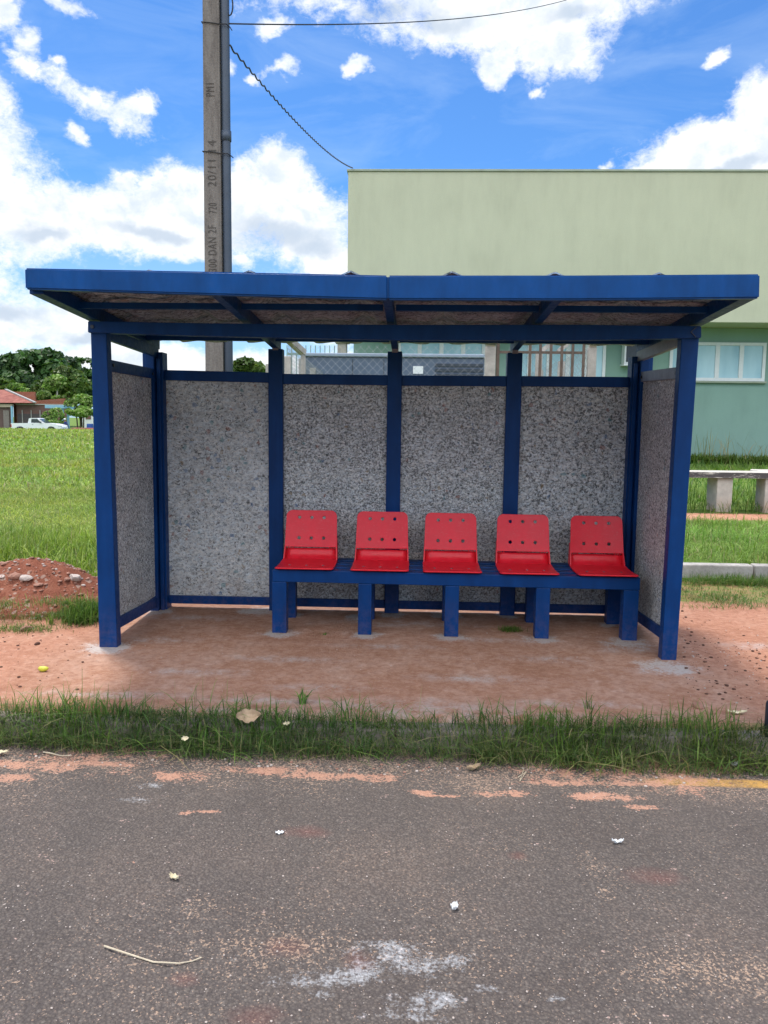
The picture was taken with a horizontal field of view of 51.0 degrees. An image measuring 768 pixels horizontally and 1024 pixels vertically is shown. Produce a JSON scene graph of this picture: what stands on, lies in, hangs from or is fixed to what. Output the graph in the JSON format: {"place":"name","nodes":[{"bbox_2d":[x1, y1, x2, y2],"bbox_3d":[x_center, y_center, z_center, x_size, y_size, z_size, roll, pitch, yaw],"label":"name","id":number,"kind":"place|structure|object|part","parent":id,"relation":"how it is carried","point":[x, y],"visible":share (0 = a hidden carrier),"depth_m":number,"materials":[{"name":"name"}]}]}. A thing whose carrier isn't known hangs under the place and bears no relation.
{"place":"outdoors","nodes":[
{"label":"outdoors","id":0,"kind":"place"},
{"bbox_2d":[0,427,97,576],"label":"field grass","id":1,"kind":"structure","parent":0,"point":[78,549],"depth_m":14.57,"materials":[{"name":"green plant"}]},
{"bbox_2d":[0,736,767,1023],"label":"road","id":2,"kind":"structure","parent":0,"point":[377,833],"depth_m":2.79,"materials":[{"name":"grey asphalt"}]},
{"bbox_2d":[43,751,71,755],"bbox_3d":[-1.576,1.165,3.879,0.154,0.011,0.018,2,7,13],"label":"dry twig","id":3,"kind":"object","parent":2,"relation":"on","point":[56,754],"visible":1,"depth_m":3.87,"materials":[{"name":"wood"}]},
{"bbox_2d":[104,945,201,963],"bbox_3d":[-0.708,1.340,2.430,0.316,0.012,0.046,2,7,9],"label":"dry twig","id":4,"kind":"object","parent":2,"relation":"on","point":[108,947],"visible":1,"depth_m":2.42,"materials":[{"name":"wood"}]},
{"bbox_2d":[169,872,178,879],"bbox_3d":[-0.742,1.288,2.848,0.044,0.021,0.024,5,8,32],"label":"dry leaf","id":5,"kind":"object","parent":2,"relation":"on","point":[174,876],"visible":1,"depth_m":2.85,"materials":[{"name":"beige plant"}]},
{"bbox_2d":[0,753,763,787],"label":"edge grit","id":6,"kind":"object","parent":2,"relation":"on","point":[381,764],"visible":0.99,"depth_m":3.79,"materials":[{"name":"gravel"}]},
{"bbox_2d":[3,755,762,788],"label":"edge pebbles","id":7,"kind":"object","parent":2,"relation":"on","point":[415,770],"visible":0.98,"depth_m":3.77,"materials":[{"name":"stone"}]},
{"bbox_2d":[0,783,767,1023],"bbox_3d":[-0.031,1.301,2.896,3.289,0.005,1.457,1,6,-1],"label":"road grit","id":8,"kind":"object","parent":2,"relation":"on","point":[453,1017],"visible":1,"depth_m":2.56,"materials":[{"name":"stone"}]},
{"bbox_2d":[451,902,458,909],"bbox_3d":[0.235,1.316,2.691,0.027,0.024,0.027,0,7,-9],"label":"paper scrap","id":9,"kind":"object","parent":2,"relation":"on","point":[454,905],"visible":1,"depth_m":2.69,"materials":[{"name":"white paper"}]},
{"bbox_2d":[467,762,480,769],"bbox_3d":[0.420,1.192,3.773,0.076,0.031,0.038,-3,7,-28],"label":"dry leaf","id":10,"kind":"object","parent":2,"relation":"on","point":[471,767],"visible":0.94,"depth_m":3.78,"materials":[{"name":"beige plant"}]},
{"bbox_2d":[612,838,623,842],"bbox_3d":[0.907,1.276,3.128,0.046,0.022,0.018,0,6,-3],"label":"paper scrap","id":11,"kind":"object","parent":2,"relation":"on","point":[617,841],"visible":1,"depth_m":3.13,"materials":[{"name":"white paper"}]},
{"bbox_2d":[0,417,767,738],"bbox_3d":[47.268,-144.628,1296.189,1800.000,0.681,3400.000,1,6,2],"label":"ground","id":12,"kind":"structure","parent":0,"point":[628,676],"depth_m":5.06,"materials":[{"name":"red soil"}]},
{"bbox_2d":[0,377,29,391],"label":"broadleaf tree","id":13,"kind":"object","parent":12,"relation":"on","point":[15,386],"visible":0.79,"depth_m":104.95,"materials":[{"name":"green plant"}]},
{"bbox_2d":[0,389,35,428],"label":"tiled house","id":14,"kind":"structure","parent":12,"relation":"on","point":[9,399],"depth_m":90.72,"materials":[{"name":"ceramic"}]},
{"bbox_2d":[3,410,9,427],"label":"door","id":15,"kind":"structure","parent":14,"relation":"in","point":[6,420],"depth_m":90.68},
{"bbox_2d":[13,392,35,422],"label":"brick gable","id":16,"kind":"structure","parent":12,"relation":"on","point":[31,395],"depth_m":98.85,"materials":[{"name":"brick"}]},
{"bbox_2d":[20,626,31,630],"bbox_3d":[-2.520,0.824,5.684,0.050,0.044,0.092,7,9,42],"label":"stone","id":17,"kind":"object","parent":12,"relation":"on","point":[25,628],"visible":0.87,"depth_m":5.66,"materials":[{"name":"brown stone"}]},
{"bbox_2d":[11,418,67,428],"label":"white pickup","id":18,"kind":"object","parent":12,"relation":"on","point":[34,423],"visible":0.53,"depth_m":75.18,"materials":[{"name":"paint"}]},
{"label":"side window","id":19,"kind":"part","parent":18,"relation":"part of","materials":[{"name":"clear glass"}]},
{"bbox_2d":[16,404,66,424],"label":"brick yard wall","id":20,"kind":"structure","parent":12,"relation":"on","point":[25,412],"depth_m":90.93,"materials":[{"name":"brown brick"}]},
{"bbox_2d":[38,666,48,671],"bbox_3d":[-2.013,0.927,4.761,0.059,0.033,0.033,0,6,-7],"label":"yellow fruit","id":21,"kind":"object","parent":12,"relation":"on","point":[42,668],"visible":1,"depth_m":4.75,"materials":[{"name":"yellow food"}]},
{"bbox_2d":[0,347,87,400],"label":"broadleaf tree","id":22,"kind":"object","parent":12,"relation":"on","point":[43,362],"visible":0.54,"depth_m":121.20,"materials":[{"name":"green plant"}]},
{"bbox_2d":[0,626,92,696],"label":"soil crumbs","id":23,"kind":"object","parent":12,"relation":"on","point":[46,648],"visible":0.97,"depth_m":4.97,"materials":[{"name":"brown soil"}]},
{"bbox_2d":[0,558,97,619],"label":"earth mound","id":24,"kind":"object","parent":12,"relation":"on","point":[52,588],"visible":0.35,"depth_m":6.34,"materials":[{"name":"brown soil"}]},
{"bbox_2d":[8,572,21,579],"bbox_3d":[-2.908,0.503,6.364,0.114,0.062,0.099,-1,7,-11],"label":"stone","id":25,"kind":"object","parent":24,"relation":"on","point":[14,576],"visible":0.97,"depth_m":6.33,"materials":[{"name":"stone"}]},
{"bbox_2d":[19,575,32,581],"bbox_3d":[-2.817,0.519,6.338,0.122,0.054,0.078,2,7,14],"label":"stone","id":26,"kind":"object","parent":24,"relation":"on","point":[25,578],"visible":1,"depth_m":6.31,"materials":[{"name":"white stone"}]},
{"bbox_2d":[33,583,42,586],"bbox_3d":[-2.705,0.571,6.305,0.072,0.033,0.054,-2,7,-22],"label":"stone","id":27,"kind":"object","parent":24,"relation":"on","point":[37,584],"visible":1,"depth_m":6.29,"materials":[{"name":"brown stone"}]},
{"bbox_2d":[0,557,97,616],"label":"mound clods","id":28,"kind":"object","parent":24,"relation":"on","point":[79,569],"visible":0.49,"depth_m":6.43,"materials":[{"name":"stone"}]},
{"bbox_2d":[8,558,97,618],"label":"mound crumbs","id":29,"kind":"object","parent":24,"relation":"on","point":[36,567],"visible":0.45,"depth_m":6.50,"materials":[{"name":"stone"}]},
{"bbox_2d":[70,574,81,580],"bbox_3d":[-2.473,0.535,6.464,0.082,0.072,0.083,6,8,40],"label":"stone","id":30,"kind":"object","parent":24,"relation":"on","point":[75,577],"visible":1,"depth_m":6.44,"materials":[{"name":"white stone"}]},
{"bbox_2d":[0,589,98,635],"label":"soil weeds","id":31,"kind":"object","parent":12,"relation":"on","point":[80,611],"visible":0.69,"depth_m":5.92,"materials":[{"name":"green plant"}]},
{"bbox_2d":[35,398,65,403],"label":"brick boundary","id":32,"kind":"object","parent":12,"relation":"on","point":[55,401],"visible":0.21,"depth_m":96.80,"materials":[{"name":"orange brick"}]},
{"bbox_2d":[41,407,66,423],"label":"flowering bush","id":33,"kind":"object","parent":12,"relation":"on","point":[53,416],"visible":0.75,"depth_m":78.29,"materials":[{"name":"green plant"}]},
{"bbox_2d":[42,374,66,395],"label":"papaya tree","id":34,"kind":"object","parent":12,"relation":"on","point":[56,382],"visible":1,"depth_m":102.06,"materials":[{"name":"green plant"}]},
{"bbox_2d":[36,389,75,399],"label":"broadleaf tree","id":35,"kind":"object","parent":12,"relation":"on","point":[41,394],"visible":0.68,"depth_m":100.51,"materials":[{"name":"green plant"}]},
{"bbox_2d":[45,405,73,427],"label":"blue porch","id":36,"kind":"object","parent":12,"relation":"on","point":[62,407],"visible":0.55,"depth_m":85.20,"materials":[{"name":"paint"}]},
{"bbox_2d":[29,365,91,399],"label":"broadleaf tree","id":37,"kind":"object","parent":12,"relation":"on","point":[78,382],"visible":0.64,"depth_m":110.09,"materials":[{"name":"green plant"}]},
{"bbox_2d":[63,393,92,427],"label":"broadleaf tree","id":38,"kind":"object","parent":12,"relation":"on","point":[83,410],"visible":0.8,"depth_m":80.82,"materials":[{"name":"green plant"}]},
{"bbox_2d":[65,355,92,425],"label":"broadleaf tree","id":39,"kind":"object","parent":12,"relation":"on","point":[75,362],"visible":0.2,"depth_m":127.33,"materials":[{"name":"green plant"}]},
{"bbox_2d":[82,416,92,427],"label":"white shed","id":40,"kind":"structure","parent":12,"relation":"on","point":[89,420],"depth_m":91.85,"materials":[{"name":"paint"}]},
{"bbox_2d":[201,0,233,371],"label":"utility pole","id":41,"kind":"object","parent":12,"relation":"on","point":[217,154],"visible":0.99,"depth_m":8.78,"materials":[{"name":"concrete"}]},
{"bbox_2d":[229,44,352,167],"bbox_3d":[-1.323,-7.903,16.961,0.020,3.868,17.097,1,6,2],"label":"service cable","id":42,"kind":"object","parent":41,"relation":"attached to","point":[254,74],"visible":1,"depth_m":11.76,"materials":[{"name":"black rubber"}]},
{"bbox_2d":[229,0,565,24],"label":"overhead cable","id":43,"kind":"object","parent":41,"relation":"attached to","point":[375,23],"visible":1,"depth_m":11.29,"materials":[{"name":"black rubber"}]},
{"bbox_2d":[233,355,265,371],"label":"broadleaf tree","id":44,"kind":"object","parent":12,"relation":"on","point":[244,364],"visible":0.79,"depth_m":73.83,"materials":[{"name":"green plant"}]},
{"bbox_2d":[295,685,315,704],"bbox_3d":[-0.421,0.968,4.299,0.177,0.099,0.101,-4,8,-38],"label":"weed sprout","id":45,"kind":"object","parent":12,"relation":"on","point":[302,693],"visible":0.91,"depth_m":4.28,"materials":[{"name":"green plant"}]},
{"bbox_2d":[286,345,334,373],"bbox_3d":[-2.598,-3.983,28.955,1.823,3.944,0.065,1,6,2],"label":"palisade railing","id":46,"kind":"object","parent":12,"relation":"on","point":[287,353],"visible":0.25,"depth_m":28.76,"materials":[{"name":"white metal"}]},
{"bbox_2d":[335,342,348,352],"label":"gate pier","id":47,"kind":"structure","parent":12,"relation":"on","point":[340,345],"depth_m":27.51,"materials":[{"name":"concrete"}]},
{"bbox_2d":[0,711,767,757],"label":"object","id":48,"kind":"structure","parent":12,"relation":"on","point":[319,725],"depth_m":4.03,"materials":[{"name":"concrete"},{"name":"soil"}]},
{"bbox_2d":[764,700,767,736],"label":"black bollard","id":49,"kind":"object","parent":48,"relation":"on","point":[766,716],"visible":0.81,"depth_m":3.97,"materials":[{"name":"rubber"}]},
{"bbox_2d":[25,268,759,659],"bbox_3d":[0.042,-0.232,5.381,3.853,2.312,2.185,1,6,2],"label":"bus shelter","id":50,"kind":"object","parent":12,"relation":"on","point":[205,482],"visible":0.96,"depth_m":6.14,"materials":[{"name":"blue painted metal"},{"name":"pebbled aggregate concrete"},{"name":"red plastic"}]},
{"bbox_2d":[306,353,484,375],"bbox_3d":[0.243,-2.356,20.050,4.341,2.940,2.310,1,6,2],"label":"generator cabinet","id":51,"kind":"object","parent":12,"relation":"on","point":[423,361],"visible":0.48,"depth_m":18.80,"materials":[{"name":"metal"}]},
{"bbox_2d":[121,624,669,698],"bbox_3d":[0.072,0.910,5.304,4.067,0.007,2.139,1,6,2],"label":"floor grit","id":52,"kind":"object","parent":12,"relation":"on","point":[419,642],"visible":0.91,"depth_m":5.19,"materials":[{"name":"gravel"}]},
{"bbox_2d":[266,342,596,376],"bbox_3d":[0.587,-1.909,17.715,5.533,3.024,11.725,1,6,2],"label":"wire fence","id":53,"kind":"object","parent":12,"relation":"on","point":[489,355],"visible":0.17,"depth_m":12.13,"materials":[{"name":"metal"}]},
{"bbox_2d":[495,344,584,376],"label":"iron gate","id":54,"kind":"structure","parent":53,"relation":"attached to","point":[561,352],"depth_m":11.99,"materials":[{"name":"metal"}]},
{"bbox_2d":[272,510,639,640],"bbox_3d":[0.501,0.450,5.867,2.560,0.859,0.587,1,6,2],"label":"seat bench","id":55,"kind":"object","parent":12,"relation":"on","point":[537,576],"visible":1,"depth_m":5.94,"materials":[{"name":"red plastic"}]},
{"bbox_2d":[498,624,527,632],"bbox_3d":[0.908,0.837,5.822,0.251,0.052,0.181,-1,7,-11],"label":"grass tuft","id":56,"kind":"object","parent":12,"relation":"on","point":[511,628],"visible":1,"depth_m":5.82,"materials":[{"name":"green plant"}]},
{"bbox_2d":[347,169,767,457],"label":"green building","id":57,"kind":"structure","parent":12,"relation":"on","point":[560,221],"depth_m":25.31,"materials":[{"name":"paint"}]},
{"bbox_2d":[399,343,484,360],"bbox_3d":[1.933,-5.068,27.264,2.934,1.453,0.090,1,6,2],"label":"window","id":58,"kind":"structure","parent":57,"relation":"in","point":[477,348],"depth_m":27.20,"materials":[{"name":"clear glass"}]},
{"bbox_2d":[518,344,605,376],"bbox_3d":[5.867,-5.040,27.117,3.137,1.445,0.090,1,6,2],"label":"window","id":59,"kind":"structure","parent":57,"relation":"in","point":[601,350],"depth_m":27.09,"materials":[{"name":"white glass"}]},
{"bbox_2d":[620,345,636,366],"bbox_3d":[8.337,-5.301,26.762,0.829,0.894,0.490,1,6,2],"label":"air conditioner","id":60,"kind":"object","parent":57,"relation":"attached to","point":[628,352],"visible":0.27,"depth_m":26.57,"materials":[{"name":"white metal"}]},
{"bbox_2d":[669,342,766,383],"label":"window","id":61,"kind":"structure","parent":57,"relation":"in","point":[717,362],"depth_m":26.89,"materials":[{"name":"white glass"}]},
{"bbox_2d":[580,693,593,708],"bbox_3d":[1.073,0.989,4.244,0.082,0.106,0.059,1,6,2],"label":"weed sprout","id":62,"kind":"object","parent":12,"relation":"on","point":[587,705],"visible":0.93,"depth_m":4.25,"materials":[{"name":"green plant"}]},
{"bbox_2d":[693,702,703,709],"bbox_3d":[1.681,1.037,4.301,0.059,0.042,0.064,-1,7,-17],"label":"stone","id":63,"kind":"object","parent":12,"relation":"on","point":[700,706],"visible":0.88,"depth_m":4.28,"materials":[{"name":"brown stone"}]},
{"bbox_2d":[682,562,767,578],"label":"bed kerb","id":64,"kind":"structure","parent":12,"relation":"on","point":[689,568],"depth_m":7.74,"materials":[{"name":"concrete"}]},
{"bbox_2d":[683,458,767,563],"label":"lawn grass","id":65,"kind":"structure","parent":12,"relation":"on","point":[722,521],"depth_m":10.25,"materials":[{"name":"green plant"}]},
{"bbox_2d":[689,469,767,512],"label":"concrete bench","id":66,"kind":"object","parent":12,"relation":"on","point":[719,486],"visible":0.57,"depth_m":12.20,"materials":[{"name":"grey concrete"}]},
{"bbox_2d":[690,432,767,464],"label":"wall weeds","id":67,"kind":"object","parent":12,"relation":"on","point":[724,457],"depth_m":26.25,"materials":[{"name":"green plant"}]},
{"bbox_2d":[728,710,746,713],"bbox_3d":[1.845,1.042,4.207,0.101,0.026,0.032,0,6,-2],"label":"dry leaf","id":68,"kind":"object","parent":12,"relation":"on","point":[741,711],"visible":0.81,"depth_m":4.21,"materials":[{"name":"beige plant"}]},
{"bbox_2d":[0,672,767,780],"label":"verge grass","id":69,"kind":"structure","parent":0,"point":[586,754],"depth_m":3.96,"materials":[{"name":"green plant"}]},
{"bbox_2d":[236,709,260,722],"bbox_3d":[-0.669,1.008,3.977,0.122,0.041,0.079,-1,47,-18],"label":"dry leaf","id":70,"kind":"object","parent":69,"relation":"on","point":[250,714],"visible":1,"depth_m":3.99,"materials":[{"name":"beige plant"}]},
{"bbox_2d":[0,0,767,417],"label":"sky","id":71,"kind":"structure","parent":0,"point":[102,131],"materials":[{"name":"blue"}]},
{"bbox_2d":[681,571,767,611],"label":"short grass","id":72,"kind":"structure","parent":0,"point":[738,581],"depth_m":7.37,"materials":[{"name":"green plant"}]},
{"bbox_2d":[682,613,767,710],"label":"loose gravel","id":73,"kind":"structure","parent":0,"point":[726,685],"depth_m":5.09,"materials":[{"name":"brown gravel"}]}
]}

